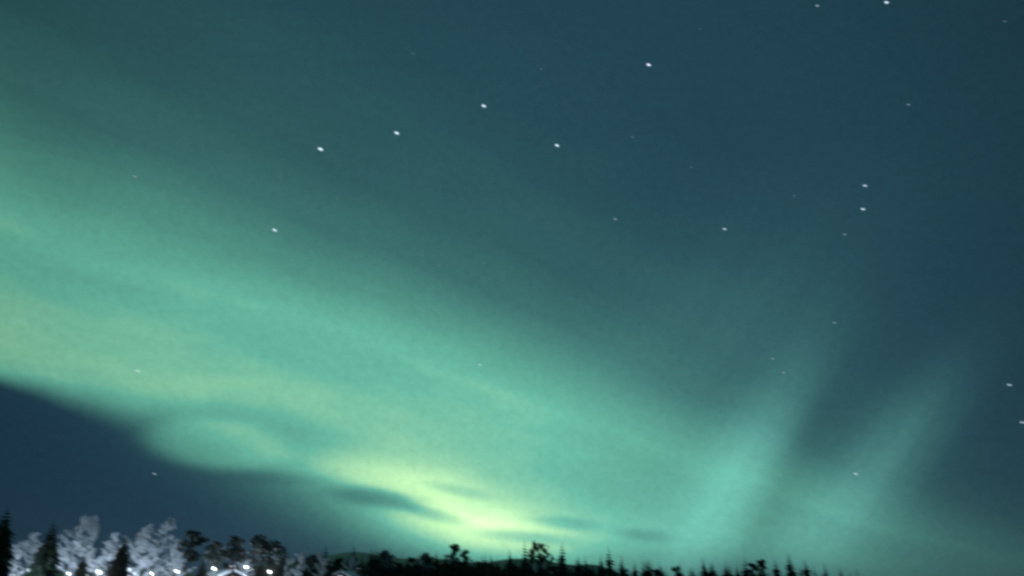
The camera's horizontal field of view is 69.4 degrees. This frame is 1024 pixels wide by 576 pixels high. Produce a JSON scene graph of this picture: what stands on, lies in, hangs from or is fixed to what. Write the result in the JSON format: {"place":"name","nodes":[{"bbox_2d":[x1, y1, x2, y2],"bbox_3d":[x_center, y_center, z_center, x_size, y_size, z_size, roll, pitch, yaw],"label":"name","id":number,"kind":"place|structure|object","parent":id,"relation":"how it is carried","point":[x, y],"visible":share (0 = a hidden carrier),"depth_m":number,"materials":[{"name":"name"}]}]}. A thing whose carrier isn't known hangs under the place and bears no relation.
{"place":"outdoors","nodes":[
{"label":"outdoors","id":0,"kind":"place"},
{"bbox_2d":[54,552,619,575],"bbox_3d":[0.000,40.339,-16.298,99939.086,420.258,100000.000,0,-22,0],"label":"hill","id":1,"kind":"structure","parent":0,"point":[347,556],"depth_m":3195.21,"materials":[{"name":"black"}]},
{"bbox_2d":[0,506,17,575],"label":"spruce tree","id":2,"kind":"object","parent":1,"relation":"on","point":[6,551],"visible":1,"depth_m":75.80,"materials":[{"name":"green plant"}]},
{"bbox_2d":[10,544,28,575],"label":"tree","id":3,"kind":"object","parent":1,"relation":"on","point":[15,551],"visible":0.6,"depth_m":103.92,"materials":[{"name":"white plant"}]},
{"bbox_2d":[9,532,42,575],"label":"tree","id":4,"kind":"object","parent":1,"relation":"on","point":[27,542],"visible":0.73,"depth_m":97.76,"materials":[{"name":"white plant"}]},
{"bbox_2d":[22,519,61,575],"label":"spruce tree","id":5,"kind":"object","parent":1,"relation":"on","point":[46,559],"visible":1,"depth_m":85.12,"materials":[{"name":"green plant"}]},
{"bbox_2d":[55,523,88,575],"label":"tree","id":6,"kind":"object","parent":1,"relation":"on","point":[69,546],"visible":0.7,"depth_m":103.61,"materials":[{"name":"white plant"}]},
{"bbox_2d":[72,551,89,575],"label":"spruce tree","id":7,"kind":"object","parent":1,"relation":"on","point":[81,570],"visible":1,"depth_m":81.97,"materials":[{"name":"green plant"}]},
{"bbox_2d":[59,515,116,575],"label":"tree","id":8,"kind":"object","parent":1,"relation":"on","point":[91,527],"visible":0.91,"depth_m":98.45,"materials":[{"name":"white plant"}]},
{"bbox_2d":[88,532,123,575],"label":"tree","id":9,"kind":"object","parent":1,"relation":"on","point":[109,542],"visible":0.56,"depth_m":112.28,"materials":[{"name":"white plant"}]},
{"bbox_2d":[103,535,131,575],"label":"spruce tree","id":10,"kind":"object","parent":1,"relation":"on","point":[120,562],"visible":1,"depth_m":77.56,"materials":[{"name":"green plant"}]},
{"bbox_2d":[94,524,152,575],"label":"tree","id":11,"kind":"object","parent":1,"relation":"on","point":[138,537],"visible":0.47,"depth_m":104.59,"materials":[{"name":"white plant"}]},
{"bbox_2d":[128,541,160,575],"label":"tree","id":12,"kind":"object","parent":1,"relation":"on","point":[146,558],"visible":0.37,"depth_m":118.83,"materials":[{"name":"white plant"}]},
{"bbox_2d":[131,517,180,575],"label":"tree","id":13,"kind":"object","parent":1,"relation":"on","point":[151,548],"visible":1,"depth_m":100.54,"materials":[{"name":"white plant"}]},
{"bbox_2d":[157,539,196,575],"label":"tree","id":14,"kind":"object","parent":1,"relation":"on","point":[175,551],"visible":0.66,"depth_m":112.00,"materials":[{"name":"white plant"}]},
{"bbox_2d":[173,557,187,575],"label":"spruce tree","id":15,"kind":"object","parent":1,"relation":"on","point":[182,571],"visible":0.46,"depth_m":129.06,"materials":[{"name":"green plant"}]},
{"bbox_2d":[177,530,209,575],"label":"pine tree","id":16,"kind":"object","parent":1,"relation":"on","point":[195,537],"visible":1,"depth_m":91.04,"materials":[{"name":"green plant"}]},
{"bbox_2d":[195,558,207,575],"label":"spruce tree","id":17,"kind":"object","parent":1,"relation":"on","point":[202,570],"visible":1,"depth_m":95.55,"materials":[{"name":"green plant"}]},
{"bbox_2d":[202,540,223,572],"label":"pine tree","id":18,"kind":"object","parent":1,"relation":"on","point":[212,557],"visible":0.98,"depth_m":115.06,"materials":[{"name":"green plant"}]},
{"bbox_2d":[207,565,247,575],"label":"house","id":19,"kind":"structure","parent":1,"relation":"on","point":[227,572],"depth_m":108.52,"materials":[{"name":"white"}]},
{"bbox_2d":[217,535,252,575],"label":"pine tree","id":20,"kind":"object","parent":1,"relation":"on","point":[235,543],"visible":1,"depth_m":99.07,"materials":[{"name":"green plant"}]},
{"bbox_2d":[234,552,254,575],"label":"tree","id":21,"kind":"object","parent":1,"relation":"on","point":[242,567],"visible":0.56,"depth_m":132.46,"materials":[{"name":"white plant"}]},
{"bbox_2d":[246,558,255,575],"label":"ridge tree","id":22,"kind":"object","parent":1,"relation":"on","point":[253,567],"visible":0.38,"depth_m":285.01,"materials":[{"name":"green plant"}]},
{"bbox_2d":[253,563,264,575],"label":"ridge tree","id":23,"kind":"object","parent":1,"relation":"on","point":[260,570],"visible":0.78,"depth_m":251.44,"materials":[{"name":"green plant"}]},
{"bbox_2d":[247,534,277,575],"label":"pine tree","id":24,"kind":"object","parent":1,"relation":"on","point":[260,544],"visible":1,"depth_m":105.88,"materials":[{"name":"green plant"}]},
{"bbox_2d":[264,559,274,574],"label":"ridge tree","id":25,"kind":"object","parent":1,"relation":"on","point":[268,564],"visible":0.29,"depth_m":263.73,"materials":[{"name":"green plant"}]},
{"bbox_2d":[265,563,274,575],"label":"ridge tree","id":26,"kind":"object","parent":1,"relation":"on","point":[270,569],"visible":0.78,"depth_m":246.38,"materials":[{"name":"green plant"}]},
{"bbox_2d":[270,540,290,575],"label":"pine tree","id":27,"kind":"object","parent":1,"relation":"on","point":[276,550],"visible":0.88,"depth_m":112.22,"materials":[{"name":"green plant"}]},
{"bbox_2d":[276,562,284,575],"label":"spruce tree","id":28,"kind":"object","parent":1,"relation":"on","point":[281,572],"visible":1,"depth_m":105.57,"materials":[{"name":"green plant"}]},
{"bbox_2d":[283,554,295,575],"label":"tree","id":29,"kind":"object","parent":1,"relation":"on","point":[288,564],"visible":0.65,"depth_m":127.30,"materials":[{"name":"white plant"}]},
{"bbox_2d":[291,551,301,575],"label":"ridge tree","id":30,"kind":"object","parent":1,"relation":"on","point":[296,562],"visible":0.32,"depth_m":247.97,"materials":[{"name":"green plant"}]},
{"bbox_2d":[286,550,307,575],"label":"tree","id":31,"kind":"object","parent":1,"relation":"on","point":[301,560],"visible":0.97,"depth_m":137.20,"materials":[{"name":"grey plant"}]},
{"bbox_2d":[302,555,310,575],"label":"ridge tree","id":32,"kind":"object","parent":1,"relation":"on","point":[304,573],"visible":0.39,"depth_m":251.84,"materials":[{"name":"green plant"}]},
{"bbox_2d":[298,554,321,575],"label":"pine tree","id":33,"kind":"object","parent":1,"relation":"on","point":[311,560],"visible":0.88,"depth_m":158.16,"materials":[{"name":"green plant"}]},
{"bbox_2d":[312,551,329,575],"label":"tree","id":34,"kind":"object","parent":1,"relation":"on","point":[323,564],"visible":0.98,"depth_m":145.62,"materials":[{"name":"grey plant"}]},
{"bbox_2d":[317,549,331,575],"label":"ridge tree","id":35,"kind":"object","parent":1,"relation":"on","point":[325,552],"visible":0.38,"depth_m":273.98,"materials":[{"name":"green plant"}]},
{"bbox_2d":[324,563,333,575],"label":"spruce tree","id":36,"kind":"object","parent":1,"relation":"on","point":[329,572],"visible":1,"depth_m":127.11,"materials":[{"name":"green plant"}]},
{"bbox_2d":[331,558,343,570],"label":"ridge tree","id":37,"kind":"object","parent":1,"relation":"on","point":[339,561],"visible":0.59,"depth_m":302.31,"materials":[{"name":"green plant"}]},
{"bbox_2d":[333,568,360,575],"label":"house","id":38,"kind":"structure","parent":1,"relation":"on","point":[357,572],"depth_m":140.50,"materials":[{"name":"white"}]},
{"bbox_2d":[340,556,359,570],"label":"tree","id":39,"kind":"object","parent":1,"relation":"on","point":[351,564],"visible":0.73,"depth_m":153.93,"materials":[{"name":"white plant"}]},
{"bbox_2d":[347,544,358,567],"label":"conifer tree","id":40,"kind":"object","parent":1,"relation":"on","point":[352,556],"visible":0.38,"depth_m":362.91,"materials":[{"name":"green plant"}]},
{"bbox_2d":[358,553,363,571],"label":"ridge tree","id":41,"kind":"object","parent":1,"relation":"on","point":[361,566],"visible":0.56,"depth_m":263.73,"materials":[{"name":"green plant"}]},
{"bbox_2d":[360,564,367,575],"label":"spruce tree","id":42,"kind":"object","parent":1,"relation":"on","point":[363,572],"visible":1,"depth_m":133.68,"materials":[{"name":"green plant"}]},
{"bbox_2d":[366,549,379,575],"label":"spruce tree","id":43,"kind":"object","parent":1,"relation":"on","point":[371,569],"visible":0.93,"depth_m":157.99,"materials":[{"name":"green plant"}]},
{"bbox_2d":[373,550,380,575],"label":"ridge tree","id":44,"kind":"object","parent":1,"relation":"on","point":[376,565],"visible":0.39,"depth_m":253.06,"materials":[{"name":"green plant"}]},
{"bbox_2d":[375,550,395,575],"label":"pine tree","id":45,"kind":"object","parent":1,"relation":"on","point":[385,556],"visible":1,"depth_m":163.31,"materials":[{"name":"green plant"}]},
{"bbox_2d":[395,563,401,574],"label":"ridge tree","id":46,"kind":"object","parent":1,"relation":"on","point":[398,565],"visible":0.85,"depth_m":278.70,"materials":[{"name":"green plant"}]},
{"bbox_2d":[397,562,403,575],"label":"ridge tree","id":47,"kind":"object","parent":1,"relation":"on","point":[401,571],"visible":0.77,"depth_m":276.37,"materials":[{"name":"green plant"}]},
{"bbox_2d":[402,561,412,575],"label":"spruce tree","id":48,"kind":"object","parent":1,"relation":"on","point":[407,571],"visible":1,"depth_m":175.65,"materials":[{"name":"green plant"}]},
{"bbox_2d":[403,557,421,570],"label":"ridge tree","id":49,"kind":"object","parent":1,"relation":"on","point":[411,560],"visible":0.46,"depth_m":299.36,"materials":[{"name":"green plant"}]},
{"bbox_2d":[412,555,421,575],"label":"ridge tree","id":50,"kind":"object","parent":1,"relation":"on","point":[416,571],"visible":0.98,"depth_m":255.13,"materials":[{"name":"black plant"}]},
{"bbox_2d":[419,552,435,575],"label":"pine tree","id":51,"kind":"object","parent":1,"relation":"on","point":[427,562],"visible":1,"depth_m":186.03,"materials":[{"name":"black plant"}]},
{"bbox_2d":[432,552,441,575],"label":"ridge tree","id":52,"kind":"object","parent":1,"relation":"on","point":[436,562],"visible":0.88,"depth_m":278.86,"materials":[{"name":"black plant"}]},
{"bbox_2d":[441,556,448,575],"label":"ridge tree","id":53,"kind":"object","parent":1,"relation":"on","point":[444,567],"visible":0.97,"depth_m":265.08,"materials":[{"name":"black plant"}]},
{"bbox_2d":[445,546,457,575],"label":"ridge tree","id":54,"kind":"object","parent":1,"relation":"on","point":[452,568],"visible":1,"depth_m":261.77,"materials":[{"name":"black plant"}]},
{"bbox_2d":[445,544,460,563],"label":"tree","id":55,"kind":"object","parent":1,"relation":"on","point":[456,548],"visible":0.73,"depth_m":368.67,"materials":[{"name":"black plant"}]},
{"bbox_2d":[455,556,462,575],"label":"ridge tree","id":56,"kind":"object","parent":1,"relation":"on","point":[457,564],"visible":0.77,"depth_m":272.28,"materials":[{"name":"black plant"}]},
{"bbox_2d":[459,549,472,571],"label":"ridge tree","id":57,"kind":"object","parent":1,"relation":"on","point":[465,551],"visible":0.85,"depth_m":288.93,"materials":[{"name":"black plant"}]},
{"bbox_2d":[468,561,474,575],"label":"ridge tree","id":58,"kind":"object","parent":1,"relation":"on","point":[471,569],"visible":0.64,"depth_m":295.73,"materials":[{"name":"black plant"}]},
{"bbox_2d":[471,560,488,570],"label":"ridge tree","id":59,"kind":"object","parent":1,"relation":"on","point":[477,562],"visible":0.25,"depth_m":330.21,"materials":[{"name":"black plant"}]},
{"bbox_2d":[477,558,487,575],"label":"ridge tree","id":60,"kind":"object","parent":1,"relation":"on","point":[482,572],"visible":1,"depth_m":264.43,"materials":[{"name":"black plant"}]},
{"bbox_2d":[487,557,494,575],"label":"ridge tree","id":61,"kind":"object","parent":1,"relation":"on","point":[489,564],"visible":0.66,"depth_m":277.99,"materials":[{"name":"black plant"}]},
{"bbox_2d":[493,561,500,575],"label":"ridge tree","id":62,"kind":"object","parent":1,"relation":"on","point":[496,567],"visible":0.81,"depth_m":287.59,"materials":[{"name":"black plant"}]},
{"bbox_2d":[504,555,514,575],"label":"ridge tree","id":63,"kind":"object","parent":1,"relation":"on","point":[509,570],"visible":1,"depth_m":267.15,"materials":[{"name":"black plant"}]},
{"bbox_2d":[505,549,515,575],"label":"ridge tree","id":64,"kind":"object","parent":1,"relation":"on","point":[510,561],"visible":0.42,"depth_m":272.58,"materials":[{"name":"black plant"}]},
{"bbox_2d":[513,560,517,575],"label":"ridge tree","id":65,"kind":"object","parent":1,"relation":"on","point":[515,570],"visible":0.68,"depth_m":278.92,"materials":[{"name":"black plant"}]},
{"bbox_2d":[517,562,522,575],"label":"ridge tree","id":66,"kind":"object","parent":1,"relation":"on","point":[518,572],"visible":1,"depth_m":263.92,"materials":[{"name":"black plant"}]},
{"bbox_2d":[517,557,527,575],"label":"ridge tree","id":67,"kind":"object","parent":1,"relation":"on","point":[524,569],"visible":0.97,"depth_m":265.87,"materials":[{"name":"black plant"}]},
{"bbox_2d":[520,541,528,570],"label":"tree","id":68,"kind":"object","parent":1,"relation":"on","point":[524,554],"visible":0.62,"depth_m":369.72,"materials":[{"name":"black plant"}]},
{"bbox_2d":[525,560,534,575],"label":"ridge tree","id":69,"kind":"object","parent":1,"relation":"on","point":[529,570],"visible":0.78,"depth_m":301.30,"materials":[{"name":"black plant"}]},
{"bbox_2d":[527,540,554,568],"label":"tree","id":70,"kind":"object","parent":1,"relation":"on","point":[531,556],"visible":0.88,"depth_m":368.12,"materials":[{"name":"black plant"}]},
{"bbox_2d":[537,560,544,575],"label":"ridge tree","id":71,"kind":"object","parent":1,"relation":"on","point":[540,573],"visible":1,"depth_m":257.06,"materials":[{"name":"black plant"}]},
{"bbox_2d":[555,547,568,575],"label":"ridge tree","id":72,"kind":"object","parent":1,"relation":"on","point":[561,570],"visible":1,"depth_m":262.68,"materials":[{"name":"black plant"}]},
{"bbox_2d":[572,565,579,575],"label":"ridge tree","id":73,"kind":"object","parent":1,"relation":"on","point":[576,572],"visible":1,"depth_m":258.62,"materials":[{"name":"black plant"}]},
{"bbox_2d":[573,561,583,573],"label":"ridge tree","id":74,"kind":"object","parent":1,"relation":"on","point":[578,566],"visible":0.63,"depth_m":299.37,"materials":[{"name":"black plant"}]},
{"bbox_2d":[581,559,589,575],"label":"ridge tree","id":75,"kind":"object","parent":1,"relation":"on","point":[585,573],"visible":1,"depth_m":263.50,"materials":[{"name":"black plant"}]},
{"bbox_2d":[590,565,596,575],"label":"ridge tree","id":76,"kind":"object","parent":1,"relation":"on","point":[592,572],"visible":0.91,"depth_m":277.70,"materials":[{"name":"black plant"}]},
{"bbox_2d":[599,561,605,574],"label":"ridge tree","id":77,"kind":"object","parent":1,"relation":"on","point":[601,571],"visible":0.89,"depth_m":286.98,"materials":[{"name":"black plant"}]},
{"bbox_2d":[605,545,614,574],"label":"tree","id":78,"kind":"object","parent":1,"relation":"on","point":[609,563],"visible":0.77,"depth_m":365.34,"materials":[{"name":"black plant"}]},
{"bbox_2d":[618,555,627,575],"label":"ridge tree","id":79,"kind":"object","parent":1,"relation":"on","point":[622,572],"visible":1,"depth_m":255.03,"materials":[{"name":"black plant"}]},
{"bbox_2d":[632,560,638,575],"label":"ridge tree","id":80,"kind":"object","parent":1,"relation":"on","point":[634,572],"visible":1,"depth_m":266.85,"materials":[{"name":"black plant"}]},
{"bbox_2d":[644,567,651,575],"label":"ridge tree","id":81,"kind":"object","parent":1,"relation":"on","point":[647,572],"visible":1,"depth_m":256.52,"materials":[{"name":"black plant"}]},
{"bbox_2d":[651,569,659,575],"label":"ridge tree","id":82,"kind":"object","parent":1,"relation":"on","point":[655,572],"visible":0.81,"depth_m":289.74,"materials":[{"name":"black plant"}]},
{"bbox_2d":[658,565,664,575],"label":"ridge tree","id":83,"kind":"object","parent":1,"relation":"on","point":[660,573],"visible":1,"depth_m":257.28,"materials":[{"name":"black plant"}]},
{"bbox_2d":[671,566,680,575],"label":"ridge tree","id":84,"kind":"object","parent":1,"relation":"on","point":[673,569],"visible":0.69,"depth_m":290.03,"materials":[{"name":"black plant"}]},
{"bbox_2d":[676,566,683,575],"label":"ridge tree","id":85,"kind":"object","parent":1,"relation":"on","point":[679,573],"visible":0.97,"depth_m":278.53,"materials":[{"name":"black plant"}]},
{"bbox_2d":[700,558,707,575],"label":"ridge tree","id":86,"kind":"object","parent":1,"relation":"on","point":[703,573],"visible":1,"depth_m":259.00,"materials":[{"name":"black plant"}]},
{"bbox_2d":[708,563,716,575],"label":"ridge tree","id":87,"kind":"object","parent":1,"relation":"on","point":[713,573],"visible":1,"depth_m":255.39,"materials":[{"name":"black plant"}]},
{"bbox_2d":[723,563,728,575],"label":"ridge tree","id":88,"kind":"object","parent":1,"relation":"on","point":[726,572],"visible":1,"depth_m":251.06,"materials":[{"name":"black plant"}]},
{"bbox_2d":[739,558,750,575],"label":"tree","id":89,"kind":"object","parent":1,"relation":"on","point":[745,572],"visible":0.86,"depth_m":352.73,"materials":[{"name":"black plant"}]},
{"bbox_2d":[746,563,759,575],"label":"ridge tree","id":90,"kind":"object","parent":1,"relation":"on","point":[754,567],"visible":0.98,"depth_m":257.33,"materials":[{"name":"black plant"}]},
{"bbox_2d":[756,559,766,575],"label":"ridge tree","id":91,"kind":"object","parent":1,"relation":"on","point":[761,563],"visible":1,"depth_m":248.15,"materials":[{"name":"black plant"}]},
{"bbox_2d":[771,559,780,575],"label":"ridge tree","id":92,"kind":"object","parent":1,"relation":"on","point":[775,572],"visible":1,"depth_m":244.06,"materials":[{"name":"black plant"}]},
{"bbox_2d":[785,554,799,575],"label":"ridge tree","id":93,"kind":"object","parent":1,"relation":"on","point":[791,572],"visible":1,"depth_m":241.78,"materials":[{"name":"black plant"}]},
{"bbox_2d":[801,558,811,575],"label":"ridge tree","id":94,"kind":"object","parent":1,"relation":"on","point":[805,571],"visible":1,"depth_m":245.02,"materials":[{"name":"black plant"}]},
{"bbox_2d":[0,0,1023,575],"label":"sky","id":95,"kind":"structure","parent":0,"point":[315,382],"materials":[{"name":"teal"}]},
{"bbox_2d":[273,64,649,230],"bbox_3d":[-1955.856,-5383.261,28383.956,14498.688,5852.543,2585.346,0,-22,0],"label":"stars","id":96,"kind":"object","parent":95,"relation":"in","point":[398,133],"visible":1,"depth_m":28574.23,"materials":[{"name":"white"}]}
]}

